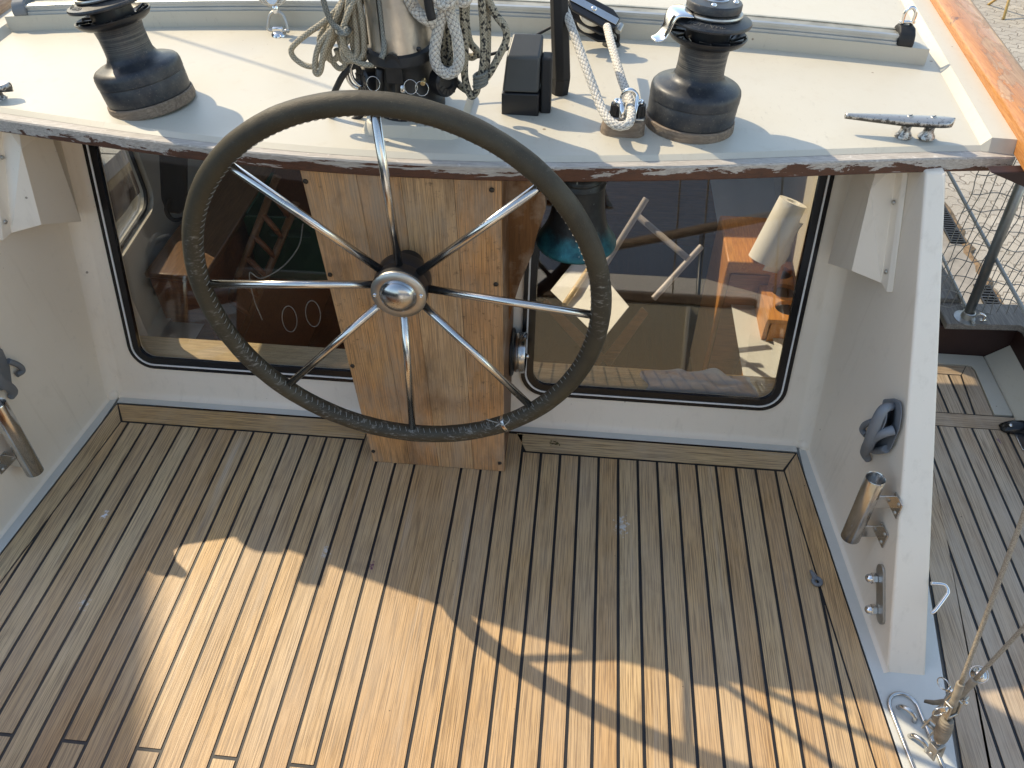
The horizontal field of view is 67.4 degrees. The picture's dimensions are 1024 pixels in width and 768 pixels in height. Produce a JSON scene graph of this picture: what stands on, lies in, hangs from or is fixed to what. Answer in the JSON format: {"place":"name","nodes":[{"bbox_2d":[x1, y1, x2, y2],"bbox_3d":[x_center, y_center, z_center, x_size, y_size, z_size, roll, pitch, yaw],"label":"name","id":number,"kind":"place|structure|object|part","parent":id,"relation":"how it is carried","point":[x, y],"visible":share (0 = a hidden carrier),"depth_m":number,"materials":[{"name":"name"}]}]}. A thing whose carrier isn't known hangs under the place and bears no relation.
{"place":"outdoors","nodes":[
{"label":"outdoors","id":0,"kind":"place"},
{"bbox_2d":[100,147,119,165],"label":"jetty","id":1,"kind":"object","parent":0,"point":[107,154],"depth_m":4.18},
{"bbox_2d":[0,178,1013,767],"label":"painted deck","id":2,"kind":"structure","parent":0,"point":[752,198],"depth_m":1.98,"materials":[{"name":"paint"}]},
{"bbox_2d":[104,150,139,221],"bbox_3d":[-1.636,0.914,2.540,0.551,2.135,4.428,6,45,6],"label":"window","id":3,"kind":"structure","parent":2,"relation":"attached to","point":[123,189],"depth_m":2.76,"materials":[{"name":"clear glass"}]},
{"bbox_2d":[0,404,900,767],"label":"deck","id":4,"kind":"structure","parent":2,"relation":"on","point":[384,716],"depth_m":1.65,"materials":[{"name":"brown wood"}]},
{"bbox_2d":[300,170,513,470],"bbox_3d":[-0.180,-0.225,1.787,0.361,0.814,0.413,4,45,4],"label":"wheel pedestal","id":5,"kind":"object","parent":4,"relation":"on","point":[455,382],"visible":0.77,"depth_m":1.58,"materials":[{"name":"brown wood"}]},
{"bbox_2d":[181,90,611,441],"bbox_3d":[-0.205,-0.185,1.430,0.776,0.776,0.140,4,45,4],"label":"steering wheel","id":6,"kind":"object","parent":5,"relation":"attached to","point":[400,286],"visible":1,"depth_m":1.36,"materials":[{"name":"black leather"}]},
{"bbox_2d":[509,328,528,375],"bbox_3d":[0.021,-0.077,1.884,0.045,0.120,0.120,4,45,4],"label":"gauge","id":7,"kind":"object","parent":5,"relation":"attached to","point":[518,356],"visible":1,"depth_m":1.84,"materials":[{"name":"silver metal"}]},
{"bbox_2d":[508,181,546,318],"bbox_3d":[0.025,-0.279,1.634,0.088,0.396,0.024,4,45,4],"label":"bell bracket","id":8,"kind":"object","parent":5,"relation":"attached to","point":[525,219],"visible":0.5,"depth_m":1.58,"materials":[{"name":"brown wood"}]},
{"bbox_2d":[0,403,901,767],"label":"deck caulking","id":9,"kind":"object","parent":4,"relation":"on","point":[290,763],"visible":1,"depth_m":1.64,"materials":[{"name":"black rubber"}]},
{"bbox_2d":[809,570,822,586],"bbox_3d":[0.672,0.429,1.695,0.026,0.015,0.042,4,45,4],"label":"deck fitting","id":10,"kind":"object","parent":4,"relation":"on","point":[815,577],"visible":1,"depth_m":1.69,"materials":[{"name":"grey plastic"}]},
{"bbox_2d":[0,0,1023,674],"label":"deckhouse","id":11,"kind":"object","parent":2,"relation":"on","point":[80,306],"visible":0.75,"depth_m":1.71,"materials":[{"name":"white paint"}]},
{"bbox_2d":[0,81,13,100],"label":"horn cleat","id":12,"kind":"object","parent":11,"relation":"on","point":[5,86],"visible":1,"depth_m":1.52,"materials":[{"name":"metal"}]},
{"bbox_2d":[0,348,25,398],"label":"grip clip","id":13,"kind":"object","parent":11,"relation":"attached to","point":[8,386],"visible":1,"depth_m":1.71,"materials":[{"name":"grey plastic"}]},
{"bbox_2d":[0,398,43,476],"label":"rod holder","id":14,"kind":"object","parent":11,"relation":"attached to","point":[26,458],"visible":1,"depth_m":1.73,"materials":[{"name":"metal"}]},
{"bbox_2d":[0,132,80,239],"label":"vent cowl","id":15,"kind":"object","parent":11,"relation":"attached to","point":[36,188],"visible":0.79,"depth_m":1.67,"materials":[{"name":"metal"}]},
{"bbox_2d":[67,0,195,120],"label":"winch","id":16,"kind":"object","parent":11,"relation":"on","point":[138,76],"visible":1,"depth_m":1.41,"materials":[{"name":"black metal"}]},
{"bbox_2d":[120,151,147,249],"bbox_3d":[-1.110,-0.573,2.099,0.008,0.435,0.389,1,45,1],"label":"side window","id":17,"kind":"structure","parent":11,"relation":"in","point":[144,209],"depth_m":2.27,"materials":[{"name":"black rubber"}]},
{"bbox_2d":[159,155,187,221],"bbox_3d":[-0.894,-0.520,2.031,0.143,0.214,0.086,4,45,4],"label":"hanging bag","id":18,"kind":"object","parent":11,"relation":"hanging from","point":[174,180],"visible":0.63,"depth_m":2.00,"materials":[{"name":"black fabric"}]},
{"bbox_2d":[82,144,352,381],"bbox_3d":[-0.677,-0.334,1.879,0.666,0.671,0.216,4,45,4],"label":"window frame","id":19,"kind":"structure","parent":11,"relation":"in","point":[93,161],"depth_m":2.00,"materials":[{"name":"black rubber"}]},
{"bbox_2d":[144,164,330,414],"bbox_3d":[-0.915,-0.476,2.968,0.180,0.819,1.300,4,45,4],"label":"wall locker","id":20,"kind":"object","parent":11,"relation":"on","point":[226,237],"depth_m":2.52,"materials":[{"name":"brown wood"}]},
{"bbox_2d":[228,174,299,337],"bbox_3d":[-0.818,-0.359,2.416,0.380,0.573,0.058,-20,48,-19],"label":"ladder","id":21,"kind":"object","parent":11,"relation":"in","point":[254,238],"visible":0.78,"depth_m":2.39,"materials":[{"name":"brown wood"}]},
{"bbox_2d":[249,224,302,319],"bbox_3d":[-0.635,-0.300,2.102,0.184,0.306,0.016,-3,45,-3],"label":"loose cord","id":22,"kind":"object","parent":11,"relation":"hanging from","point":[275,271],"visible":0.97,"depth_m":2.09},
{"bbox_2d":[265,0,289,37],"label":"swivel block","id":23,"kind":"structure","parent":11,"relation":"on","point":[279,31],"depth_m":1.72,"materials":[{"name":"silver metal"}]},
{"bbox_2d":[259,0,285,6],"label":"block rope","id":24,"kind":"object","parent":23,"relation":"attached to","point":[279,3],"visible":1,"depth_m":1.70,"materials":[{"name":"white fabric"}]},
{"bbox_2d":[244,172,327,279],"bbox_3d":[-0.698,-0.533,2.601,0.280,0.240,0.280,4,45,4],"label":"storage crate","id":25,"kind":"object","parent":11,"relation":"in","point":[305,262],"visible":0.41,"depth_m":2.52,"materials":[{"name":"green plastic"}]},
{"bbox_2d":[282,300,320,331],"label":"rings","id":26,"kind":"object","parent":11,"relation":"in","point":[305,315],"visible":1,"depth_m":2.15,"materials":[{"name":"grey metal"}]},
{"bbox_2d":[355,0,458,121],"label":"mast","id":27,"kind":"object","parent":11,"relation":"on","point":[403,66],"visible":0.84,"depth_m":1.31,"materials":[{"name":"metal"}]},
{"bbox_2d":[288,0,386,76],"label":"coiled rope","id":28,"kind":"object","parent":27,"relation":"hanging from","point":[349,13],"visible":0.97,"depth_m":1.32,"materials":[{"name":"grey fabric"}]},
{"bbox_2d":[320,0,351,36],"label":"lashing rope","id":29,"kind":"object","parent":28,"relation":"attached to","point":[344,31],"visible":0.99,"depth_m":1.28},
{"bbox_2d":[330,64,362,118],"bbox_3d":[-0.295,-0.528,1.403,0.100,0.122,0.011,4,45,4],"label":"black hose","id":30,"kind":"object","parent":27,"relation":"attached to","point":[342,76],"visible":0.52,"depth_m":1.38,"materials":[{"name":"rubber"}]},
{"bbox_2d":[346,63,361,89],"bbox_3d":[-0.278,-0.554,1.379,0.050,0.065,0.022,4,45,4],"label":"steel hoop","id":31,"kind":"object","parent":27,"relation":"attached to","point":[351,83],"visible":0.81,"depth_m":1.38,"materials":[{"name":"silver metal"}]},
{"bbox_2d":[377,0,386,58],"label":"halyard","id":32,"kind":"object","parent":27,"relation":"attached to","point":[382,55],"visible":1,"depth_m":1.27,"materials":[{"name":"fabric"}]},
{"bbox_2d":[404,0,472,29],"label":"dirty rope","id":33,"kind":"object","parent":27,"relation":"attached to","point":[416,10],"visible":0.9,"depth_m":1.24,"materials":[{"name":"white fabric"}]},
{"bbox_2d":[424,0,435,20],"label":"rope strap","id":34,"kind":"object","parent":33,"relation":"attached to","point":[429,10],"visible":1,"depth_m":1.23,"materials":[{"name":"black fabric"}]},
{"bbox_2d":[429,6,464,79],"bbox_3d":[-0.111,-0.597,1.291,0.062,0.165,0.038,4,45,4],"label":"white braided rope","id":35,"kind":"object","parent":27,"relation":"hanging from","point":[439,68],"visible":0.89,"depth_m":1.30,"materials":[{"name":"white fabric"}]},
{"bbox_2d":[440,0,509,99],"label":"flecked rope","id":36,"kind":"object","parent":27,"relation":"hanging from","point":[487,9],"visible":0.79,"depth_m":1.33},
{"bbox_2d":[473,70,488,88],"bbox_3d":[-0.056,-0.537,1.355,0.028,0.032,0.028,4,45,4],"label":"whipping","id":37,"kind":"object","parent":36,"relation":"attached to","point":[480,81],"visible":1,"depth_m":1.35,"materials":[{"name":"fabric"}]},
{"bbox_2d":[11,0,917,47],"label":"traveller track","id":38,"kind":"structure","parent":11,"relation":"on","point":[902,32],"depth_m":1.70,"materials":[{"name":"metal"}]},
{"bbox_2d":[477,26,550,58],"bbox_3d":[-0.018,-0.649,1.466,0.223,0.049,0.025,-15,46,-15],"label":"black cable","id":39,"kind":"object","parent":11,"relation":"on","point":[540,32],"visible":0.21,"depth_m":1.48,"materials":[{"name":"rubber"}]},
{"bbox_2d":[502,33,552,115],"bbox_3d":[0.028,-0.569,1.417,0.091,0.136,0.055,4,45,4],"label":"instrument box","id":40,"kind":"object","parent":11,"relation":"on","point":[527,87],"visible":1,"depth_m":1.40,"materials":[{"name":"black plastic"}]},
{"bbox_2d":[550,0,569,95],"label":"lever arm","id":41,"kind":"object","parent":11,"relation":"on","point":[560,47],"visible":0.95,"depth_m":1.44},
{"bbox_2d":[536,182,615,264],"bbox_3d":[0.138,-0.387,1.573,0.172,0.237,0.172,4,45,4],"label":"ship bell","id":42,"kind":"object","parent":11,"relation":"hanging from","point":[555,240],"visible":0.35,"depth_m":1.58,"materials":[{"name":"teal metal"}]},
{"bbox_2d":[542,264,647,366],"bbox_3d":[0.250,-0.317,2.343,0.293,0.253,0.536,4,45,4],"label":"chart folder","id":43,"kind":"object","parent":11,"relation":"in","point":[571,288],"visible":0.69,"depth_m":2.35,"materials":[{"name":"white paper"}]},
{"bbox_2d":[568,0,623,47],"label":"double block","id":44,"kind":"structure","parent":11,"relation":"on","point":[591,18],"depth_m":1.62,"materials":[{"name":"black plastic"}]},
{"bbox_2d":[600,87,645,138],"bbox_3d":[0.201,-0.493,1.381,0.082,0.083,0.060,4,45,4],"label":"cam cleat","id":45,"kind":"object","parent":11,"relation":"on","point":[618,111],"visible":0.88,"depth_m":1.37,"materials":[{"name":"silver metal"}]},
{"bbox_2d":[565,6,635,130],"bbox_3d":[0.143,-0.620,1.397,0.142,0.177,0.352,-3,45,-3],"label":"sheet rope","id":46,"kind":"object","parent":45,"relation":"attached to","point":[609,120],"visible":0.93,"depth_m":1.38,"materials":[{"name":"white fabric"}]},
{"bbox_2d":[606,197,703,300],"bbox_3d":[0.393,-0.378,2.166,0.308,0.266,0.136,4,45,4],"label":"tube frame","id":47,"kind":"object","parent":11,"relation":"in","point":[672,245],"visible":0.91,"depth_m":2.14,"materials":[{"name":"silver metal"}]},
{"bbox_2d":[521,175,834,410],"bbox_3d":[0.362,-0.263,1.806,0.666,0.671,0.216,4,45,4],"label":"window","id":48,"kind":"structure","parent":11,"relation":"in","point":[824,185],"depth_m":1.89,"materials":[{"name":"black rubber"}]},
{"bbox_2d":[645,0,752,143],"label":"winch","id":49,"kind":"object","parent":11,"relation":"on","point":[695,96],"visible":1,"depth_m":1.34,"materials":[{"name":"black metal"}]},
{"bbox_2d":[640,368,758,396],"bbox_3d":[0.493,-0.014,2.014,0.319,0.043,0.085,4,45,4],"label":"white cloth","id":50,"kind":"object","parent":11,"relation":"on","point":[713,381],"visible":0.93,"depth_m":2.01,"materials":[{"name":"white fabric"}]},
{"bbox_2d":[690,215,784,374],"bbox_3d":[0.746,-0.237,2.604,0.170,0.600,0.267,4,45,4],"label":"cabinet","id":51,"kind":"object","parent":11,"relation":"in","point":[737,274],"visible":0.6,"depth_m":2.45,"materials":[{"name":"orange wood"}]},
{"bbox_3d":[0.723,-0.161,2.498,0.120,0.480,0.006,4,45,4],"label":"door","id":52,"kind":"part","parent":51,"relation":"part of","materials":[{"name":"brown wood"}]},
{"bbox_2d":[749,195,806,272],"bbox_3d":[0.783,-0.441,2.266,0.153,0.225,0.091,-27,50,-25],"label":"paper towel roll","id":53,"kind":"object","parent":51,"relation":"on","point":[772,247],"visible":1,"depth_m":2.24,"materials":[{"name":"white paper"}]},
{"bbox_2d":[735,262,793,374],"bbox_3d":[0.842,-0.148,2.466,0.170,0.385,0.297,4,45,4],"label":"cup shelf","id":54,"kind":"object","parent":11,"relation":"attached to","point":[767,301],"visible":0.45,"depth_m":2.29,"materials":[{"name":"orange wood"}]},
{"bbox_2d":[828,173,907,291],"bbox_3d":[0.729,-0.349,1.586,0.062,0.305,0.315,0,45,0],"label":"vent cowl","id":55,"kind":"object","parent":11,"relation":"attached to","point":[866,240],"visible":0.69,"depth_m":1.53,"materials":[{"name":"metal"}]},
{"bbox_2d":[841,471,902,547],"bbox_3d":[0.726,0.257,1.544,0.084,0.182,0.053,15,46,15],"label":"rod holder","id":56,"kind":"object","parent":11,"relation":"attached to","point":[869,498],"visible":1,"depth_m":1.53,"materials":[{"name":"metal"}]},
{"bbox_2d":[859,398,901,461],"bbox_3d":[0.733,0.089,1.559,0.058,0.189,0.113,4,45,4],"label":"grip clip","id":57,"kind":"object","parent":11,"relation":"attached to","point":[882,424],"visible":1,"depth_m":1.50,"materials":[{"name":"grey plastic"}]},
{"bbox_2d":[844,113,955,140],"bbox_3d":[0.715,-0.480,1.426,0.196,0.041,0.035,4,45,4],"label":"horn cleat","id":58,"kind":"object","parent":11,"relation":"on","point":[929,124],"visible":1,"depth_m":1.41,"materials":[{"name":"metal"}]},
{"bbox_2d":[864,564,949,624],"bbox_3d":[0.780,0.433,1.548,0.144,0.124,0.081,27,50,24],"label":"bolt","id":59,"kind":"object","parent":11,"relation":"attached to","point":[877,578],"visible":1,"depth_m":1.57,"materials":[{"name":"metal"}]},
{"bbox_2d":[887,691,945,767],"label":"chainplate","id":60,"kind":"object","parent":2,"relation":"on","point":[912,713],"visible":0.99,"depth_m":1.47,"materials":[{"name":"metal"}]},
{"bbox_2d":[921,624,1023,735],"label":"turnbuckle","id":61,"kind":"object","parent":60,"relation":"on","point":[972,682],"visible":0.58,"depth_m":1.35,"materials":[{"name":"metal"}]},
{"bbox_2d":[924,692,948,704],"bbox_3d":[0.812,0.602,1.466,0.031,0.052,0.019,4,45,4],"label":"tape end","id":62,"kind":"object","parent":61,"relation":"attached to","point":[937,702],"visible":0.8,"depth_m":1.47,"materials":[{"name":"grey fabric"}]},
{"bbox_2d":[969,665,988,683],"bbox_3d":[0.838,0.523,1.380,0.035,0.034,0.034,4,45,4],"label":"shackle nut","id":63,"kind":"object","parent":61,"relation":"attached to","point":[983,678],"visible":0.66,"depth_m":1.38,"materials":[{"name":"metal"}]},
{"bbox_2d":[926,507,1023,760],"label":"turnbuckle","id":64,"kind":"object","parent":60,"relation":"attached to","point":[944,725],"visible":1,"depth_m":1.30,"materials":[{"name":"metal"}]},
{"bbox_2d":[929,364,1023,767],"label":"side deck","id":65,"kind":"structure","parent":2,"relation":"on","point":[958,630],"depth_m":1.74,"materials":[{"name":"brown wood"}]},
{"bbox_2d":[929,365,1023,767],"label":"side deck caulking","id":66,"kind":"object","parent":65,"relation":"on","point":[992,613],"visible":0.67,"depth_m":1.74,"materials":[{"name":"black rubber"}]},
{"bbox_2d":[999,420,1023,450],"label":"fairlead","id":67,"kind":"object","parent":65,"relation":"on","point":[1015,428],"visible":1,"depth_m":2.00,"materials":[{"name":"metal"}]},
{"bbox_2d":[938,266,1023,419],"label":"bulwark","id":68,"kind":"object","parent":2,"relation":"attached to","point":[990,351],"visible":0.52,"depth_m":2.16,"materials":[{"name":"white paint"}]},
{"bbox_2d":[940,159,1023,313],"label":"safety net","id":69,"kind":"object","parent":68,"relation":"attached to","point":[971,209],"visible":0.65,"depth_m":2.02,"materials":[{"name":"black fabric"}]},
{"bbox_2d":[954,183,1023,325],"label":"stanchion","id":70,"kind":"object","parent":68,"relation":"on","point":[966,314],"visible":1,"depth_m":2.02,"materials":[{"name":"metal"}]},
{"bbox_2d":[942,253,974,323],"bbox_3d":[1.287,-0.343,2.263,0.008,0.062,0.444,2,45,2],"label":"lifeline","id":71,"kind":"object","parent":70,"relation":"attached to","point":[957,289],"visible":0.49,"depth_m":2.22},
{"bbox_2d":[947,171,1023,313],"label":"lifeline","id":72,"kind":"object","parent":70,"relation":"attached to","point":[997,262],"visible":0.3,"depth_m":2.07},
{"bbox_2d":[942,231,982,303],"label":"quay","id":73,"kind":"structure","parent":0,"point":[957,265],"depth_m":4.87,"materials":[{"name":"concrete"}]},
{"bbox_2d":[943,204,965,242],"bbox_3d":[2.958,-1.103,5.229,0.100,0.012,0.500,4,45,4],"label":"drain grate","id":74,"kind":"object","parent":73,"relation":"on","point":[949,224],"visible":0.61,"depth_m":5.15,"materials":[{"name":"grey metal"}]},
{"bbox_2d":[973,284,1000,303],"bbox_3d":[2.874,-0.496,4.611,0.100,0.012,0.320,4,45,4],"label":"drain grate","id":75,"kind":"object","parent":73,"relation":"on","point":[987,291],"visible":0.38,"depth_m":4.63,"materials":[{"name":"grey metal"}]},
{"bbox_2d":[944,0,1023,304],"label":"pavement","id":76,"kind":"structure","parent":0,"point":[1009,30],"depth_m":5.49,"materials":[{"name":"grey stone"}]},
{"bbox_2d":[944,201,1003,303],"bbox_3d":[3.007,-1.020,5.156,0.112,0.021,4.130,4,45,4],"label":"quay edging","id":77,"kind":"object","parent":76,"relation":"on","point":[966,251],"visible":0.25,"depth_m":5.00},
{"bbox_2d":[987,0,1009,19],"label":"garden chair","id":78,"kind":"object","parent":76,"relation":"on","point":[1005,10],"visible":1,"depth_m":7.99,"materials":[{"name":"yellow wood"}]}
]}

